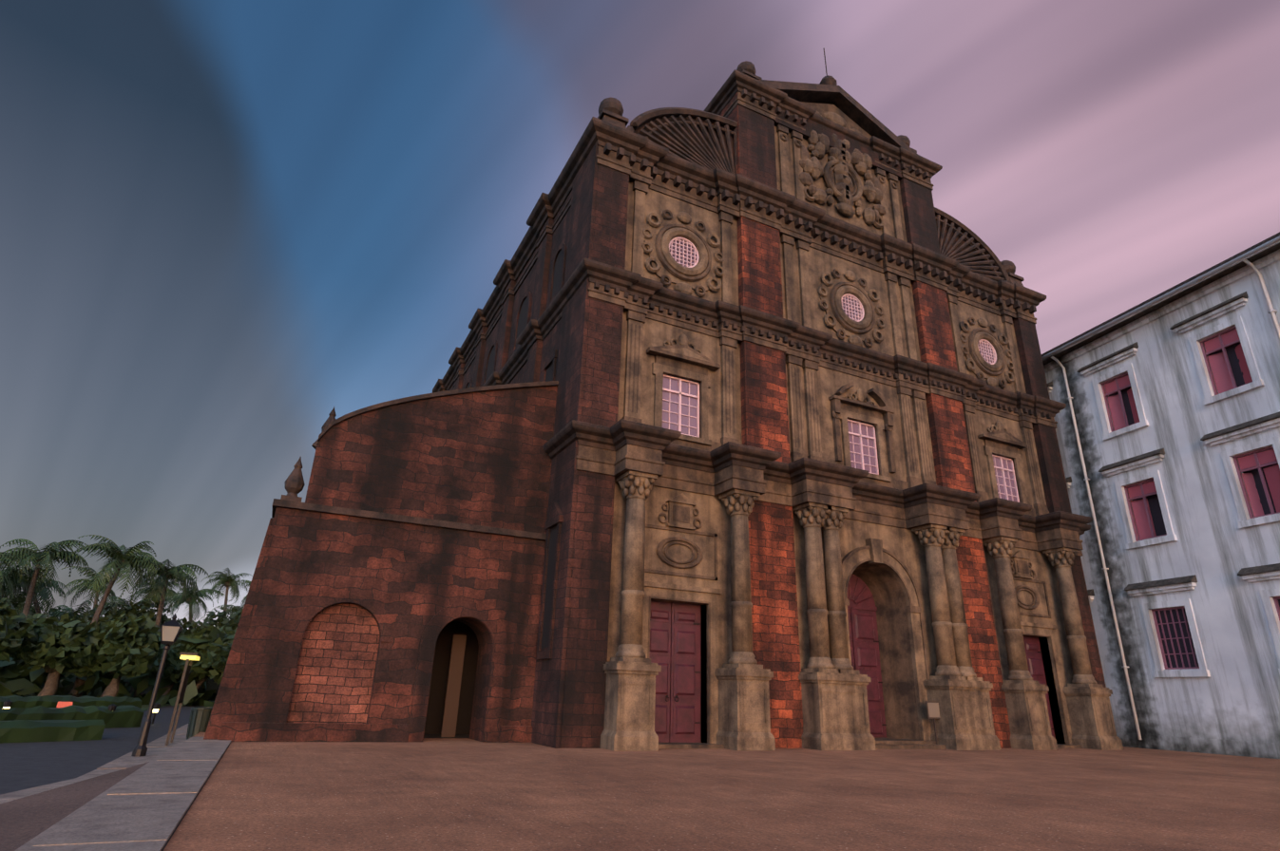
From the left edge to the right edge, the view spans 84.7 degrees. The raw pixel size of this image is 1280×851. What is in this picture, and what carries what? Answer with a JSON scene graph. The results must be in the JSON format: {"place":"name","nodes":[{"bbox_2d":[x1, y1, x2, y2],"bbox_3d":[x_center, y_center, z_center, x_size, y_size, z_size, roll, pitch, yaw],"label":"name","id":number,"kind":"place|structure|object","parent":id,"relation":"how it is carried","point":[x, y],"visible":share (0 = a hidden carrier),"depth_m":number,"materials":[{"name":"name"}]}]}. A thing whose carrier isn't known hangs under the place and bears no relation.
{"place":"outdoors","nodes":[
{"label":"outdoors","id":0,"kind":"place"},
{"bbox_2d":[0,762,149,850],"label":"dirt strip","id":1,"kind":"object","parent":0,"point":[24,820],"visible":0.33,"depth_m":7.81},
{"bbox_2d":[0,699,215,795],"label":"road","id":2,"kind":"structure","parent":0,"point":[25,766],"depth_m":15.96,"materials":[{"name":"grey asphalt"}]},
{"bbox_2d":[107,704,116,711],"bbox_3d":[-18.906,10.389,25.039,0.240,0.860,0.240,-16,-27,38],"label":"garden light","id":3,"kind":"object","parent":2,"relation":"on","point":[111,708],"visible":0.31,"depth_m":25.08,"materials":[{"name":"black metal"}]},
{"bbox_2d":[151,703,160,724],"bbox_3d":[-19.400,11.548,28.088,0.240,0.860,0.240,-16,-27,38],"label":"garden light","id":4,"kind":"object","parent":2,"relation":"on","point":[157,706],"visible":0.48,"depth_m":28.08,"materials":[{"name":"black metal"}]},
{"bbox_2d":[0,724,231,850],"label":"pavement slabs","id":5,"kind":"structure","parent":0,"point":[144,808],"depth_m":7.97,"materials":[{"name":"concrete"}]},
{"bbox_2d":[131,613,182,757],"bbox_3d":[-10.823,5.809,15.746,0.404,3.120,0.404,12,-23,-24],"label":"lamp post","id":6,"kind":"object","parent":5,"relation":"on","point":[140,749],"visible":0.96,"depth_m":15.62,"materials":[{"name":"black metal"}]},
{"bbox_2d":[162,626,181,642],"bbox_3d":[-10.790,4.793,16.138,0.360,0.320,0.360,12,-23,-24],"label":"lamp glass","id":7,"kind":"object","parent":6,"relation":"attached to","point":[169,634],"visible":0.86,"depth_m":16.02,"materials":[{"name":"beige glass"}]},
{"bbox_2d":[165,652,201,745],"bbox_3d":[-12.257,7.314,18.716,0.400,2.360,1.300,12,-23,-24],"label":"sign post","id":8,"kind":"object","parent":5,"relation":"on","point":[183,684],"visible":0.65,"depth_m":18.60,"materials":[{"name":"grey metal"}]},
{"bbox_2d":[179,655,199,661],"bbox_3d":[-12.224,6.319,19.100,0.360,0.095,1.200,12,-23,-24],"label":"sign light","id":9,"kind":"object","parent":8,"relation":"attached to","point":[190,658],"visible":1,"depth_m":18.62,"materials":[{"name":"yellow plastic"}]},
{"bbox_2d":[185,706,212,740],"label":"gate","id":10,"kind":"structure","parent":5,"relation":"on","point":[199,719],"depth_m":19.53,"materials":[{"name":"green metal"}]},
{"bbox_2d":[0,555,242,707],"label":"tree","id":11,"kind":"object","parent":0,"point":[30,649],"depth_m":45.18,"materials":[{"name":"green plant"}]},
{"bbox_2d":[0,534,252,626],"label":"palm fronds","id":12,"kind":"object","parent":11,"relation":"on","point":[13,580],"visible":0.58,"depth_m":66.63,"materials":[{"name":"green plant"}]},
{"bbox_2d":[140,704,171,711],"bbox_3d":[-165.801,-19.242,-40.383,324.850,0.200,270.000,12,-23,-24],"label":"shrubs","id":13,"kind":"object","parent":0,"point":[144,708],"depth_m":45.75,"materials":[{"name":"green plant"}]},
{"bbox_2d":[2,700,12,707],"bbox_3d":[-23.145,10.469,25.611,0.240,0.860,0.240,-16,-27,38],"label":"garden light","id":14,"kind":"object","parent":13,"relation":"on","point":[8,704],"visible":0.42,"depth_m":25.65,"materials":[{"name":"black metal"}]},
{"bbox_2d":[56,702,73,707],"bbox_3d":[-20.050,10.044,24.295,0.513,0.902,0.476,12,-23,-24],"label":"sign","id":15,"kind":"object","parent":13,"relation":"on","point":[63,704],"visible":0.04,"depth_m":24.58,"materials":[{"name":"red"}]},
{"bbox_2d":[0,695,143,744],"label":"hedges","id":16,"kind":"object","parent":13,"relation":"on","point":[32,719],"visible":0.9,"depth_m":23.12,"materials":[{"name":"green plant"}]},
{"bbox_2d":[286,603,379,724],"bbox_3d":[-7.952,6.398,18.387,1.900,3.400,0.150,12,-23,-24],"label":"bricked-up archway","id":17,"kind":"object","parent":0,"point":[334,678],"visible":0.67,"depth_m":18.34,"materials":[{"name":"red brick"}]},
{"bbox_2d":[203,385,557,743],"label":"buttress wall","id":18,"kind":"structure","parent":0,"point":[482,458],"depth_m":19.84,"materials":[{"name":"red brick"}]},
{"bbox_2d":[271,381,558,540],"bbox_3d":[-6.513,0.563,21.819,7.788,5.440,1.770,12,-23,-24],"label":"wall coping","id":19,"kind":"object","parent":18,"relation":"attached to","point":[294,483],"depth_m":20.23,"materials":[{"name":"brown stone"}]},
{"bbox_2d":[423,621,478,738],"bbox_3d":[-6.106,7.440,21.753,2.600,4.010,2.090,12,-23,-24],"label":"arched doorway","id":20,"kind":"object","parent":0,"point":[438,688],"visible":0.36,"depth_m":22.62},
{"bbox_2d":[440,634,466,737],"bbox_3d":[-5.623,7.843,21.241,0.400,2.900,0.070,12,-23,-24],"label":"door","id":21,"kind":"structure","parent":20,"relation":"in","point":[452,695],"depth_m":21.19,"materials":[{"name":"brown wood"}]},
{"bbox_2d":[466,249,562,649],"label":"side windows","id":22,"kind":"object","parent":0,"point":[522,322],"visible":0.17,"depth_m":24.86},
{"bbox_2d":[0,0,1279,629],"label":"sky","id":23,"kind":"structure","parent":0,"point":[226,226],"materials":[{"name":"blue"}]},
{"bbox_2d":[163,732,1279,850],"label":"forecourt","id":24,"kind":"structure","parent":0,"point":[447,794],"depth_m":9.75,"materials":[{"name":"brown soil"}]},
{"bbox_2d":[161,743,230,850],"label":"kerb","id":25,"kind":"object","parent":24,"relation":"on","point":[190,806],"visible":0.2,"depth_m":7.60,"materials":[{"name":"grey concrete"}]},
{"bbox_2d":[449,190,572,659],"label":"nave wall","id":26,"kind":"structure","parent":24,"relation":"on","point":[535,288],"depth_m":27.94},
{"bbox_2d":[432,163,574,459],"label":"nave cornices","id":27,"kind":"object","parent":26,"relation":"attached to","point":[544,210],"visible":0.33,"depth_m":30.74,"materials":[{"name":"brown stone"}]},
{"bbox_2d":[531,141,1123,751],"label":"facade","id":28,"kind":"structure","parent":24,"relation":"on","point":[834,708],"depth_m":24.52,"materials":[{"name":"brown stone"}]},
{"bbox_2d":[597,48,1024,286],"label":"top cornices","id":29,"kind":"object","parent":28,"relation":"attached to","point":[787,98],"visible":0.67,"depth_m":30.58,"materials":[{"name":"brown stone"}]},
{"bbox_2d":[543,116,1091,535],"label":"cornices","id":30,"kind":"object","parent":28,"relation":"attached to","point":[642,151],"visible":0.85,"depth_m":26.22,"materials":[{"name":"brown stone"}]},
{"bbox_2d":[633,104,1001,281],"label":"gable wall","id":31,"kind":"structure","parent":28,"relation":"on","point":[757,162],"depth_m":30.73,"materials":[{"name":"brown stone"}]},
{"bbox_2d":[662,237,1019,502],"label":"window panes","id":32,"kind":"structure","parent":28,"relation":"in","point":[851,433],"depth_m":26.61,"materials":[{"name":"white glass"}]},
{"bbox_2d":[669,239,994,363],"bbox_3d":[8.628,-4.778,28.719,17.040,1.240,0.018,12,-23,-24],"label":"oculus glass","id":33,"kind":"object","parent":32,"relation":"in","point":[685,248],"depth_m":28.50,"materials":[{"name":"white glass"}]},
{"bbox_2d":[649,574,1055,743],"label":"doors","id":34,"kind":"structure","parent":28,"relation":"in","point":[675,643],"depth_m":21.21,"materials":[{"name":"red wood"}]},
{"bbox_2d":[649,619,1054,729],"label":"door hardware","id":35,"kind":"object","parent":34,"relation":"attached to","point":[699,673],"depth_m":21.03,"materials":[{"name":"black metal"}]},
{"bbox_2d":[615,475,1097,684],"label":"columns","id":36,"kind":"structure","parent":28,"relation":"attached to","point":[827,625],"depth_m":23.13,"materials":[{"name":"brown stone"}]},
{"bbox_2d":[736,216,1011,748],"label":"brick panels","id":37,"kind":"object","parent":28,"relation":"attached to","point":[765,426],"visible":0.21,"depth_m":25.27,"materials":[{"name":"red brick"}]},
{"bbox_2d":[925,701,939,745],"bbox_3d":[9.787,9.925,23.299,0.650,1.450,0.070,12,-23,-24],"label":"sign stand","id":38,"kind":"object","parent":24,"relation":"on","point":[928,717],"depth_m":23.30,"materials":[{"name":"brown"}]},
{"bbox_2d":[927,703,939,717],"bbox_3d":[9.818,9.493,23.429,0.550,0.450,0.006,12,-23,-24],"label":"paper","id":39,"kind":"object","parent":38,"relation":"attached to","point":[933,710],"depth_m":23.41,"materials":[{"name":"white paper"}]},
{"bbox_2d":[1045,260,1279,759],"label":"white wall","id":40,"kind":"structure","parent":24,"relation":"on","point":[1231,706],"depth_m":27.41,"materials":[{"name":"paint"}]},
{"bbox_2d":[1041,235,1279,740],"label":"white pipes","id":41,"kind":"object","parent":40,"relation":"attached to","point":[1271,312],"visible":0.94,"depth_m":29.20,"materials":[{"name":"grey plastic"}]},
{"bbox_2d":[1041,231,1279,356],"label":"white roof","id":42,"kind":"structure","parent":40,"relation":"on","point":[1175,286],"depth_m":28.47,"materials":[{"name":"tile"}]},
{"bbox_2d":[1042,240,1279,677],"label":"white trim","id":43,"kind":"structure","parent":40,"relation":"attached to","point":[1257,382],"depth_m":27.60,"materials":[{"name":"paint"}]},
{"bbox_2d":[1042,242,1279,595],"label":"white hoods","id":44,"kind":"object","parent":40,"relation":"attached to","point":[1242,571],"visible":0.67,"depth_m":27.98,"materials":[{"name":"concrete"}]},
{"bbox_2d":[1100,326,1279,669],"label":"windows","id":45,"kind":"structure","parent":40,"relation":"attached to","point":[1238,470],"depth_m":27.38,"materials":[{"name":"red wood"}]},
{"bbox_2d":[1104,328,1279,539],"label":"window shutters","id":46,"kind":"object","parent":40,"relation":"attached to","point":[1220,372],"visible":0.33,"depth_m":27.27,"materials":[{"name":"red wood"}]},
{"bbox_2d":[722,91,934,242],"bbox_3d":[8.182,-11.165,32.633,11.180,7.000,3.816,12,-23,-24],"label":"pediment","id":47,"kind":"object","parent":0,"point":[867,198],"depth_m":30.73,"materials":[{"name":"brown stone"}]},
{"bbox_2d":[719,92,940,251],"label":"block sides","id":48,"kind":"object","parent":47,"relation":"attached to","point":[734,115],"visible":0.07,"depth_m":29.04,"materials":[{"name":"brown stone"}]}
]}

